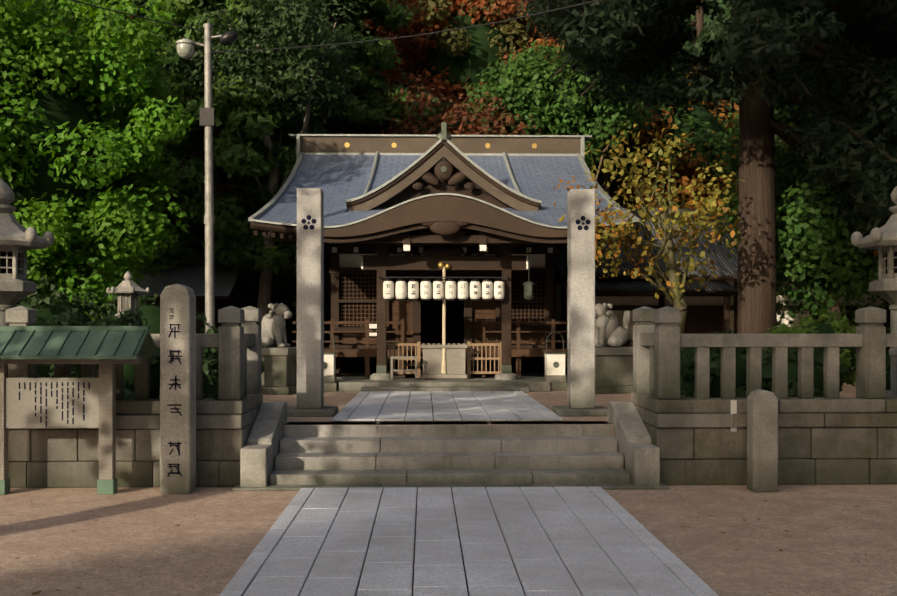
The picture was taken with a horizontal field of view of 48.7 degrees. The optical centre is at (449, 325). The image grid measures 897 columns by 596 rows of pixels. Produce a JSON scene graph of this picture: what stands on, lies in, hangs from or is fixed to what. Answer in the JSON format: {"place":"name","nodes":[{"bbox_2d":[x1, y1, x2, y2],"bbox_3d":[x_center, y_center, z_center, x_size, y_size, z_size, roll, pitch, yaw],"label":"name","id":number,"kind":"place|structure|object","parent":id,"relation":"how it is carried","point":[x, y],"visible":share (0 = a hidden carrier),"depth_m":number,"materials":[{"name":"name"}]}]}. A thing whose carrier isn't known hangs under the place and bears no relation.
{"place":"outdoors","nodes":[
{"label":"outdoors","id":0,"kind":"place"},
{"bbox_2d":[48,0,738,362],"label":"hillside","id":1,"kind":"structure","parent":0,"point":[286,298],"depth_m":32.27,"materials":[{"name":"plant"}]},
{"bbox_2d":[325,15,411,94],"bbox_3d":[-2.606,-14.233,37.058,5.679,15.012,5.985,0,0,-1],"label":"maple foliage","id":2,"kind":"object","parent":1,"relation":"on","point":[364,33],"visible":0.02,"depth_m":34.84,"materials":[{"name":"plant"}]},
{"bbox_2d":[323,67,461,133],"bbox_3d":[-1.820,-5.637,31.099,4.644,4.498,4.625,0,0,-1],"label":"foliage","id":3,"kind":"object","parent":1,"relation":"on","point":[376,129],"visible":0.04,"depth_m":29.95,"materials":[{"name":"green plant"}]},
{"bbox_2d":[355,0,466,74],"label":"foliage","id":4,"kind":"object","parent":1,"relation":"on","point":[369,22],"visible":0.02,"depth_m":33.97,"materials":[{"name":"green plant"}]},
{"bbox_2d":[366,0,540,118],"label":"foliage","id":5,"kind":"object","parent":1,"relation":"on","point":[454,62],"visible":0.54,"depth_m":31.51,"materials":[{"name":"green plant"}]},
{"bbox_2d":[512,0,679,194],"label":"foliage","id":6,"kind":"object","parent":1,"relation":"on","point":[605,177],"depth_m":32.54,"materials":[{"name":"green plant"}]},
{"bbox_2d":[590,58,738,208],"bbox_3d":[7.830,-4.525,34.133,7.100,8.793,6.344,0,0,-1],"label":"tree","id":7,"kind":"object","parent":1,"relation":"on","point":[708,140],"visible":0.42,"depth_m":32.37,"materials":[{"name":"green plant"}]},
{"bbox_2d":[613,0,739,207],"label":"foliage","id":8,"kind":"object","parent":1,"relation":"on","point":[711,31],"visible":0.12,"depth_m":38.00,"materials":[{"name":"green plant"}]},
{"bbox_2d":[774,0,864,157],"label":"foliage","id":9,"kind":"object","parent":1,"relation":"on","point":[780,115],"depth_m":37.50,"materials":[{"name":"plant"}]},
{"bbox_2d":[324,229,553,264],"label":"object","id":10,"kind":"structure","parent":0,"point":[413,232],"depth_m":26.33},
{"bbox_2d":[269,232,609,247],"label":"rafters","id":11,"kind":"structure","parent":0,"point":[287,239],"depth_m":21.07,"materials":[{"name":"wood"}]},
{"bbox_2d":[326,245,558,372],"bbox_3d":[-0.201,-0.342,23.570,5.000,2.760,4.695,0,0,-1],"label":"shrine timber framework","id":12,"kind":"object","parent":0,"point":[335,271],"visible":0.33,"depth_m":21.24,"materials":[{"name":"wood"}]},
{"bbox_2d":[369,324,376,335],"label":"paper notices","id":13,"kind":"object","parent":12,"relation":"attached to","point":[372,326],"visible":0.25,"depth_m":20.98,"materials":[{"name":"white"}]},
{"bbox_2d":[339,299,544,344],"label":"shrine wall panels","id":14,"kind":"object","parent":12,"relation":"attached to","point":[481,306],"visible":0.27,"depth_m":21.36,"materials":[{"name":"wood"}]},
{"bbox_2d":[339,274,544,326],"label":"lattice screens","id":15,"kind":"object","parent":12,"relation":"attached to","point":[433,279],"visible":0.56,"depth_m":21.33,"materials":[{"name":"wood"}]},
{"bbox_2d":[339,254,544,267],"bbox_3d":[-0.200,-1.391,23.532,4.630,0.300,4.400,0,0,-1],"label":"shrine plaster band","id":16,"kind":"object","parent":12,"relation":"attached to","point":[354,260],"visible":0.17,"depth_m":21.29,"materials":[{"name":"paint"}]},
{"bbox_2d":[332,247,552,252],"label":"shrine bracket ends","id":17,"kind":"object","parent":12,"relation":"attached to","point":[399,250],"visible":0.73,"depth_m":21.05,"materials":[{"name":"wood"}]},
{"bbox_2d":[250,155,637,233],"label":"shrine roof","id":18,"kind":"structure","parent":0,"point":[339,180],"depth_m":21.61,"materials":[{"name":"tile"}]},
{"bbox_2d":[300,136,580,153],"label":"roof ridge","id":19,"kind":"structure","parent":18,"relation":"on","point":[311,144],"depth_m":23.28,"materials":[{"name":"wood"}]},
{"bbox_2d":[289,134,591,160],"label":"ridge trim","id":20,"kind":"structure","parent":19,"relation":"on","point":[582,137],"depth_m":23.24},
{"bbox_2d":[345,142,536,147],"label":"ridge crests","id":21,"kind":"object","parent":19,"relation":"attached to","point":[394,145],"visible":0.83,"depth_m":23.27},
{"bbox_2d":[254,229,633,239],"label":"rafter ends","id":22,"kind":"object","parent":18,"relation":"attached to","point":[273,234],"visible":0.08,"depth_m":18.44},
{"bbox_2d":[248,151,640,228],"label":"roof edge trim","id":23,"kind":"structure","parent":18,"relation":"attached to","point":[281,192],"depth_m":19.74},
{"bbox_2d":[324,228,566,364],"bbox_3d":[-0.114,-0.594,20.012,4.700,3.066,2.657,0,0,-1],"label":"porch timber frame","id":24,"kind":"object","parent":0,"point":[444,249],"visible":0.77,"depth_m":19.45,"materials":[{"name":"wood"}]},
{"bbox_2d":[383,281,504,298],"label":"paper lanterns","id":25,"kind":"object","parent":24,"relation":"hanging from","point":[400,290],"visible":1,"depth_m":19.23,"materials":[{"name":"paper"}]},
{"bbox_2d":[386,284,501,294],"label":"kanji paper lanterns","id":26,"kind":"object","parent":25,"relation":"attached to","point":[449,291],"visible":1,"depth_m":19.21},
{"bbox_2d":[361,245,527,269],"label":"shrine strut caps","id":27,"kind":"object","parent":24,"relation":"attached to","point":[407,247],"visible":0.77,"depth_m":18.70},
{"bbox_2d":[301,215,590,229],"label":"plum blossom emblems","id":28,"kind":"object","parent":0,"point":[313,221],"visible":1,"depth_m":13.61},
{"bbox_2d":[332,391,562,421],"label":"path paving","id":29,"kind":"structure","parent":0,"point":[476,406],"depth_m":14.58,"materials":[{"name":"stone"}]},
{"bbox_2d":[0,484,896,595],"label":"ground","id":30,"kind":"structure","parent":0,"point":[151,549],"depth_m":8.64,"materials":[{"name":"soil"}]},
{"bbox_2d":[0,478,117,494],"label":"signboard post base","id":31,"kind":"object","parent":30,"relation":"on","point":[107,486],"visible":0.83,"depth_m":10.79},
{"bbox_2d":[0,356,141,479],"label":"notice board posts","id":32,"kind":"object","parent":30,"relation":"on","point":[107,419],"visible":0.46,"depth_m":10.80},
{"bbox_2d":[5,378,98,427],"bbox_3d":[-4.331,0.844,10.828,1.020,0.550,0.030,0,0,-1],"label":"notice board","id":33,"kind":"object","parent":32,"relation":"attached to","point":[21,412],"visible":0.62,"depth_m":10.81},
{"bbox_2d":[19,382,89,426],"bbox_3d":[-4.308,0.862,10.812,0.770,0.487,0.003,0,0,-1],"label":"notice board text","id":34,"kind":"object","parent":33,"relation":"attached to","point":[57,399],"visible":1,"depth_m":10.81},
{"bbox_2d":[0,326,158,358],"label":"notice board roof","id":35,"kind":"structure","parent":32,"relation":"on","point":[75,342],"depth_m":10.64,"materials":[{"name":"metal"}]},
{"bbox_2d":[160,283,195,493],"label":"inscribed stone pillar","id":36,"kind":"structure","parent":30,"relation":"on","point":[180,299],"depth_m":10.79,"materials":[{"name":"stone"}]},
{"bbox_2d":[167,308,181,476],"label":"stone marker glyphs","id":37,"kind":"object","parent":36,"relation":"attached to","point":[172,356],"visible":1,"depth_m":10.79,"materials":[{"name":"black"}]},
{"bbox_2d":[240,401,659,486],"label":"stair wingstones","id":38,"kind":"object","parent":30,"relation":"on","point":[637,450],"visible":0.73,"depth_m":11.54,"materials":[{"name":"stone"}]},
{"bbox_2d":[231,421,668,490],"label":"stone stairs","id":39,"kind":"structure","parent":30,"relation":"on","point":[426,454],"depth_m":11.70,"materials":[{"name":"stone"}]},
{"bbox_2d":[214,392,686,486],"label":"retaining wall returns","id":40,"kind":"object","parent":30,"relation":"on","point":[643,400],"visible":0.15,"depth_m":11.77,"materials":[{"name":"stone"}]},
{"bbox_2d":[8,397,896,487],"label":"retaining wall","id":41,"kind":"structure","parent":30,"relation":"on","point":[634,404],"depth_m":11.43,"materials":[{"name":"stone"}]},
{"bbox_2d":[6,306,896,399],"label":"stone fence","id":42,"kind":"object","parent":41,"relation":"on","point":[236,340],"visible":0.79,"depth_m":11.51,"materials":[{"name":"stone"}]},
{"bbox_2d":[730,400,736,431],"bbox_3d":[3.272,1.038,11.405,0.070,0.360,0.008,0,0,-1],"label":"paper notice","id":43,"kind":"object","parent":41,"relation":"attached to","point":[733,409],"depth_m":11.40,"materials":[{"name":"white"}]},
{"bbox_2d":[11,390,896,594],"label":"fallen leaves","id":44,"kind":"object","parent":30,"relation":"on","point":[36,592],"visible":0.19,"depth_m":8.89,"materials":[{"name":"plant"}]},
{"bbox_2d":[747,389,777,491],"bbox_3d":[3.486,1.276,11.039,0.280,1.125,0.240,0,0,-1],"label":"stone post","id":45,"kind":"object","parent":30,"relation":"on","point":[762,440],"visible":0.98,"depth_m":10.92,"materials":[{"name":"stone"}]},
{"bbox_2d":[219,487,718,595],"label":"path paving","id":46,"kind":"structure","parent":0,"point":[601,541],"depth_m":8.03,"materials":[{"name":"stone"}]},
{"bbox_2d":[151,378,855,472],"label":"terrace","id":47,"kind":"structure","parent":0,"point":[342,400],"depth_m":15.98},
{"bbox_2d":[0,178,53,325],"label":"stone lantern","id":48,"kind":"object","parent":47,"relation":"on","point":[17,240],"visible":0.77,"depth_m":11.91,"materials":[{"name":"grey"}]},
{"bbox_2d":[15,275,102,325],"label":"hedge foliage","id":49,"kind":"object","parent":47,"relation":"on","point":[45,305],"visible":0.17,"depth_m":16.26,"materials":[{"name":"plant"}]},
{"bbox_2d":[33,308,85,377],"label":"hedge foliage","id":50,"kind":"object","parent":47,"relation":"on","point":[41,371],"visible":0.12,"depth_m":14.20,"materials":[{"name":"plant"}]},
{"bbox_2d":[0,0,193,320],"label":"tree","id":51,"kind":"object","parent":47,"relation":"on","point":[69,151],"visible":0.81,"depth_m":17.63,"materials":[{"name":"green plant"}]},
{"bbox_2d":[45,307,159,398],"bbox_3d":[-4.758,0.504,13.669,1.842,1.552,1.775,0,0,-1],"label":"hedge foliage","id":52,"kind":"object","parent":47,"relation":"on","point":[128,373],"visible":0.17,"depth_m":13.46,"materials":[{"name":"plant"}]},
{"bbox_2d":[34,0,202,325],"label":"tree","id":53,"kind":"object","parent":47,"relation":"on","point":[199,146],"visible":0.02,"depth_m":25.91,"materials":[{"name":"plant"}]},
{"bbox_2d":[106,271,149,325],"bbox_3d":[-5.090,0.183,15.711,0.690,2.110,0.598,0,0,-1],"label":"stone lantern","id":54,"kind":"object","parent":47,"relation":"on","point":[125,290],"visible":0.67,"depth_m":15.61,"materials":[{"name":"stone"}]},
{"bbox_2d":[89,285,217,333],"bbox_3d":[-5.285,0.283,17.211,2.646,2.055,2.153,0,0,-1],"label":"hedge foliage","id":55,"kind":"object","parent":47,"relation":"on","point":[151,312],"visible":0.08,"depth_m":16.82,"materials":[{"name":"plant"}]},
{"bbox_2d":[103,297,232,314],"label":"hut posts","id":56,"kind":"object","parent":47,"relation":"on","point":[229,302],"visible":0.12,"depth_m":24.83,"materials":[{"name":"brown wood"}]},
{"bbox_2d":[78,264,241,298],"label":"background building roof","id":57,"kind":"structure","parent":56,"relation":"on","point":[192,276],"depth_m":23.05,"materials":[{"name":"grey wood"}]},
{"bbox_2d":[98,253,240,263],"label":"roof ridge","id":58,"kind":"structure","parent":57,"relation":"on","point":[198,260],"depth_m":23.66,"materials":[{"name":"grey"}]},
{"bbox_2d":[230,270,252,302],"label":"hut roof","id":59,"kind":"structure","parent":57,"relation":"attached to","point":[241,293],"depth_m":24.84,"materials":[{"name":"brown wood"}]},
{"bbox_2d":[154,326,264,398],"bbox_3d":[-3.428,0.651,14.066,1.580,1.305,1.485,0,0,21],"label":"hedge foliage","id":60,"kind":"object","parent":47,"relation":"on","point":[210,372],"visible":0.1,"depth_m":13.66,"materials":[{"name":"plant"}]},
{"bbox_2d":[108,0,328,333],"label":"tree","id":61,"kind":"object","parent":47,"relation":"on","point":[235,157],"visible":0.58,"depth_m":23.03,"materials":[{"name":"green plant"}]},
{"bbox_2d":[165,2,277,307],"bbox_3d":[-7.326,-9.260,31.231,5.806,21.004,6.610,0,0,-1],"label":"foliage","id":62,"kind":"object","parent":47,"relation":"on","point":[188,193],"visible":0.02,"depth_m":30.99,"materials":[{"name":"plant"}]},
{"bbox_2d":[155,0,369,324],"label":"tree","id":63,"kind":"object","parent":47,"relation":"on","point":[294,36],"visible":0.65,"depth_m":22.87,"materials":[{"name":"green plant"}]},
{"bbox_2d":[261,303,296,394],"bbox_3d":[-3.272,0.408,18.256,1.100,1.660,0.840,0,0,17],"label":"guardian lion-dog statue","id":64,"kind":"object","parent":47,"relation":"on","point":[279,359],"visible":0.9,"depth_m":17.94,"materials":[{"name":"stone"}]},
{"bbox_2d":[231,0,415,343],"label":"tree","id":65,"kind":"object","parent":47,"relation":"on","point":[366,109],"visible":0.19,"depth_m":28.86,"materials":[{"name":"green plant"}]},
{"bbox_2d":[324,375,338,391],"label":"stone block","id":66,"kind":"structure","parent":47,"relation":"on","point":[331,384],"depth_m":18.56,"materials":[{"name":"stone"}]},
{"bbox_2d":[324,354,335,375],"bbox_3d":[-2.344,0.739,18.779,0.350,0.400,0.350,0,0,-1],"label":"box lamp","id":67,"kind":"object","parent":66,"relation":"on","point":[330,361],"visible":0.52,"depth_m":18.61,"materials":[{"name":"paper"}]},
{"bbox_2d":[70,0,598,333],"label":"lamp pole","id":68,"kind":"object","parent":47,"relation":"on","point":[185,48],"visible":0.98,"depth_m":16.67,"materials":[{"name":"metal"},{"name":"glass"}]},
{"bbox_2d":[287,188,607,416],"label":"stone pillars","id":69,"kind":"structure","parent":47,"relation":"on","point":[580,321],"depth_m":13.71,"materials":[{"name":"stone"}]},
{"bbox_2d":[335,274,566,374],"bbox_3d":[-0.208,-0.281,23.882,6.200,2.640,6.300,0,0,-1],"label":"shrine interior","id":70,"kind":"object","parent":47,"relation":"on","point":[457,305],"visible":0.23,"depth_m":21.43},
{"bbox_2d":[390,356,417,378],"bbox_3d":[-0.882,0.819,19.299,0.530,0.440,0.270,0,0,-1],"label":"wooden stand","id":71,"kind":"object","parent":70,"relation":"on","point":[403,357],"visible":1,"depth_m":19.18,"materials":[{"name":"grey wood"}]},
{"bbox_2d":[386,342,500,377],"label":"low wooden fences","id":72,"kind":"object","parent":70,"relation":"on","point":[469,357],"visible":0.81,"depth_m":19.76,"materials":[{"name":"brown wood"}]},
{"bbox_2d":[346,141,540,210],"bbox_3d":[-0.154,-3.052,21.643,3.900,1.379,3.780,0,0,-1],"label":"gable bargeboard","id":73,"kind":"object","parent":70,"relation":"on","point":[427,157],"depth_m":19.75,"materials":[{"name":"wood"}]},
{"bbox_2d":[346,138,541,202],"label":"gable edge trim","id":74,"kind":"structure","parent":73,"relation":"attached to","point":[458,151],"depth_m":19.72,"materials":[{"name":"metal"}]},
{"bbox_2d":[377,157,510,207],"bbox_3d":[-0.113,-2.892,19.958,3.705,1.460,0.350,0,0,-1],"label":"gable panel","id":75,"kind":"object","parent":73,"relation":"attached to","point":[434,179],"depth_m":20.04,"materials":[{"name":"wood"}]},
{"bbox_2d":[436,122,451,140],"bbox_3d":[-0.108,-3.852,19.783,0.320,0.380,0.200,0,0,-1],"label":"roof finial","id":76,"kind":"object","parent":73,"relation":"on","point":[443,135],"visible":0.75,"depth_m":19.68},
{"bbox_2d":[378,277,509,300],"bbox_3d":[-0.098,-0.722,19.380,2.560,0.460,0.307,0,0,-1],"label":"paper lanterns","id":77,"kind":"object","parent":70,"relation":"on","point":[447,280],"visible":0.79,"depth_m":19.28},
{"bbox_2d":[442,266,446,373],"bbox_3d":[-0.095,-0.112,19.477,0.103,2.101,0.136,0,0,-24],"label":"bell rope","id":78,"kind":"object","parent":70,"relation":"hanging from","point":[444,367],"visible":0.81,"depth_m":19.45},
{"bbox_2d":[438,262,450,268],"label":"bells","id":79,"kind":"object","parent":70,"relation":"attached to","point":[441,265],"visible":0.9,"depth_m":19.39,"materials":[{"name":"gold metal"}]},
{"bbox_2d":[324,196,566,237],"bbox_3d":[-0.075,-2.022,18.411,4.663,0.760,0.105,0,0,-1],"label":"curved gable board","id":80,"kind":"object","parent":70,"relation":"attached to","point":[445,208],"visible":0.9,"depth_m":18.36,"materials":[{"name":"brown wood"}]},
{"bbox_2d":[324,221,566,243],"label":"trim","id":81,"kind":"structure","parent":70,"relation":"attached to","point":[444,227],"depth_m":18.44,"materials":[{"name":"brown wood"}]},
{"bbox_2d":[324,344,566,377],"bbox_3d":[-0.186,0.764,22.983,6.140,0.608,6.300,0,0,-1],"label":"shrine veranda","id":82,"kind":"object","parent":70,"relation":"in","point":[367,354],"visible":0.23,"depth_m":20.55,"materials":[{"name":"brown wood"}]},
{"bbox_2d":[293,319,566,348],"bbox_3d":[-0.196,0.178,23.362,6.240,0.620,5.540,0,0,-1],"label":"wooden railing","id":83,"kind":"object","parent":82,"relation":"on","point":[518,322],"visible":0.65,"depth_m":20.63,"materials":[{"name":"wood"}]},
{"bbox_2d":[522,281,534,298],"bbox_3d":[1.561,-1.062,19.424,0.260,1.100,0.225,0,0,-1],"label":"hanging lantern","id":84,"kind":"object","parent":70,"relation":"hanging from","point":[528,289],"visible":0.94,"depth_m":19.35,"materials":[{"name":"green metal"}]},
{"bbox_2d":[553,263,563,284],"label":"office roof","id":85,"kind":"structure","parent":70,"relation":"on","point":[556,279],"depth_m":29.24,"materials":[{"name":"tile"}]},
{"bbox_2d":[336,375,566,392],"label":"stone platform","id":86,"kind":"structure","parent":47,"relation":"on","point":[491,383],"depth_m":18.56,"materials":[{"name":"stone"}]},
{"bbox_2d":[370,373,517,379],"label":"pillar base stones","id":87,"kind":"object","parent":86,"relation":"on","point":[498,376],"visible":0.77,"depth_m":19.36,"materials":[{"name":"stone"}]},
{"bbox_2d":[376,365,511,373],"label":"pillar bases","id":88,"kind":"object","parent":87,"relation":"on","point":[381,369],"visible":0.86,"depth_m":19.47,"materials":[{"name":"metal"}]},
{"bbox_2d":[421,343,467,378],"bbox_3d":[-0.106,0.696,19.703,0.920,0.685,0.520,0,0,-1],"label":"offering box","id":89,"kind":"object","parent":86,"relation":"on","point":[432,360],"visible":0.92,"depth_m":19.48,"materials":[{"name":"grey wood"}]},
{"bbox_2d":[378,84,540,134],"bbox_3d":[0.482,-2.815,28.989,5.305,8.202,4.555,0,0,-1],"label":"tree","id":90,"kind":"object","parent":47,"relation":"on","point":[417,116],"visible":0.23,"depth_m":27.97,"materials":[{"name":"red plant"}]},
{"bbox_2d":[544,332,565,367],"bbox_3d":[2.014,0.461,18.885,0.370,0.674,0.370,0,0,-1],"label":"box lamp frame","id":91,"kind":"object","parent":47,"relation":"on","point":[555,364],"visible":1,"depth_m":18.70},
{"bbox_2d":[544,374,566,390],"bbox_3d":[2.014,1.089,18.885,0.460,0.300,0.460,0,0,-1],"label":"stone pedestal","id":92,"kind":"object","parent":47,"relation":"on","point":[558,382],"visible":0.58,"depth_m":18.69,"materials":[{"name":"stone"}]},
{"bbox_2d":[545,354,564,374],"bbox_3d":[2.014,0.739,18.885,0.350,0.400,0.350,0,0,-1],"label":"box lamp","id":93,"kind":"object","parent":92,"relation":"on","point":[550,360],"visible":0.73,"depth_m":18.71,"materials":[{"name":"paper"}]},
{"bbox_2d":[463,39,652,180],"bbox_3d":[3.267,-3.725,29.956,5.728,9.957,4.789,0,0,25],"label":"tree","id":94,"kind":"object","parent":47,"relation":"on","point":[529,87],"visible":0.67,"depth_m":28.77,"materials":[{"name":"green plant"}]},
{"bbox_2d":[595,303,632,393],"bbox_3d":[2.966,0.408,18.408,1.100,1.660,0.840,0,0,-19],"label":"guardian lion-dog statue","id":95,"kind":"object","parent":47,"relation":"on","point":[613,366],"visible":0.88,"depth_m":18.13,"materials":[{"name":"stone"}]},
{"bbox_2d":[554,122,745,350],"bbox_3d":[3.748,-1.277,18.472,3.440,5.117,3.481,0,0,-1],"label":"tree","id":96,"kind":"object","parent":47,"relation":"on","point":[667,232],"visible":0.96,"depth_m":18.47,"materials":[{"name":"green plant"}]},
{"bbox_2d":[595,295,731,333],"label":"office leanto posts","id":97,"kind":"object","parent":47,"relation":"on","point":[726,312],"visible":0.06,"depth_m":22.41,"materials":[{"name":"wood"}]},
{"bbox_2d":[512,0,896,352],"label":"tree","id":98,"kind":"object","parent":47,"relation":"on","point":[778,45],"visible":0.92,"depth_m":18.01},
{"bbox_2d":[553,281,890,373],"bbox_3d":[8.661,-0.002,26.700,11.070,2.480,5.840,0,0,-1],"label":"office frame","id":99,"kind":"object","parent":47,"relation":"on","point":[704,319],"visible":0.08,"depth_m":23.75,"materials":[{"name":"wood"}]},
{"bbox_2d":[680,327,768,397],"bbox_3d":[3.589,0.664,13.519,1.658,1.284,1.664,0,0,-1],"label":"hedge foliage","id":100,"kind":"object","parent":47,"relation":"on","point":[687,372],"visible":0.25,"depth_m":13.05,"materials":[{"name":"plant"}]},
{"bbox_2d":[714,111,859,206],"bbox_3d":[10.357,-2.335,27.194,6.326,7.196,5.651,0,0,-1],"label":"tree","id":101,"kind":"object","parent":47,"relation":"on","point":[785,146],"visible":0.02,"depth_m":27.24,"materials":[{"name":"plant"}]},
{"bbox_2d":[708,121,890,325],"bbox_3d":[8.031,-1.635,21.512,4.893,5.840,4.335,0,0,-1],"label":"tree","id":102,"kind":"object","parent":47,"relation":"on","point":[818,253],"visible":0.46,"depth_m":20.50,"materials":[{"name":"green plant"}]},
{"bbox_2d":[762,347,849,396],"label":"hedge foliage","id":103,"kind":"object","parent":47,"relation":"on","point":[792,370],"visible":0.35,"depth_m":13.01,"materials":[{"name":"plant"}]},
{"bbox_2d":[764,308,856,386],"bbox_3d":[5.295,0.330,13.961,1.442,1.166,1.390,0,0,-10],"label":"shrub","id":104,"kind":"object","parent":47,"relation":"on","point":[847,355],"visible":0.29,"depth_m":13.68,"materials":[{"name":"plant"}]},
{"bbox_2d":[851,186,896,396],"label":"stone lantern","id":105,"kind":"object","parent":47,"relation":"on","point":[882,240],"visible":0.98,"depth_m":12.25,"materials":[{"name":"grey"}]},
{"bbox_2d":[886,324,890,389],"bbox_3d":[6.632,0.514,13.538,1.926,1.471,1.854,0,0,-1],"label":"fence","id":106,"kind":"object","parent":47,"relation":"on","point":[888,330],"visible":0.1,"depth_m":13.41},
{"bbox_2d":[555,281,890,339],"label":"office walls","id":107,"kind":"structure","parent":0,"point":[652,301],"depth_m":23.80,"materials":[{"name":"wood"}]},
{"bbox_2d":[564,280,737,294],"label":"office lean-to roof","id":108,"kind":"structure","parent":107,"relation":"attached to","point":[647,288],"depth_m":22.42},
{"bbox_2d":[553,218,877,280],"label":"side building roof","id":109,"kind":"structure","parent":107,"relation":"on","point":[727,270],"depth_m":24.07,"materials":[{"name":"tile"}]},
{"bbox_2d":[624,208,737,217],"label":"roof ridge","id":110,"kind":"structure","parent":109,"relation":"on","point":[635,212],"depth_m":26.50,"materials":[{"name":"grey"}]},
{"bbox_2d":[827,55,896,252],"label":"tree","id":111,"kind":"object","parent":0,"point":[865,231],"visible":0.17,"depth_m":18.27,"materials":[{"name":"plant"}]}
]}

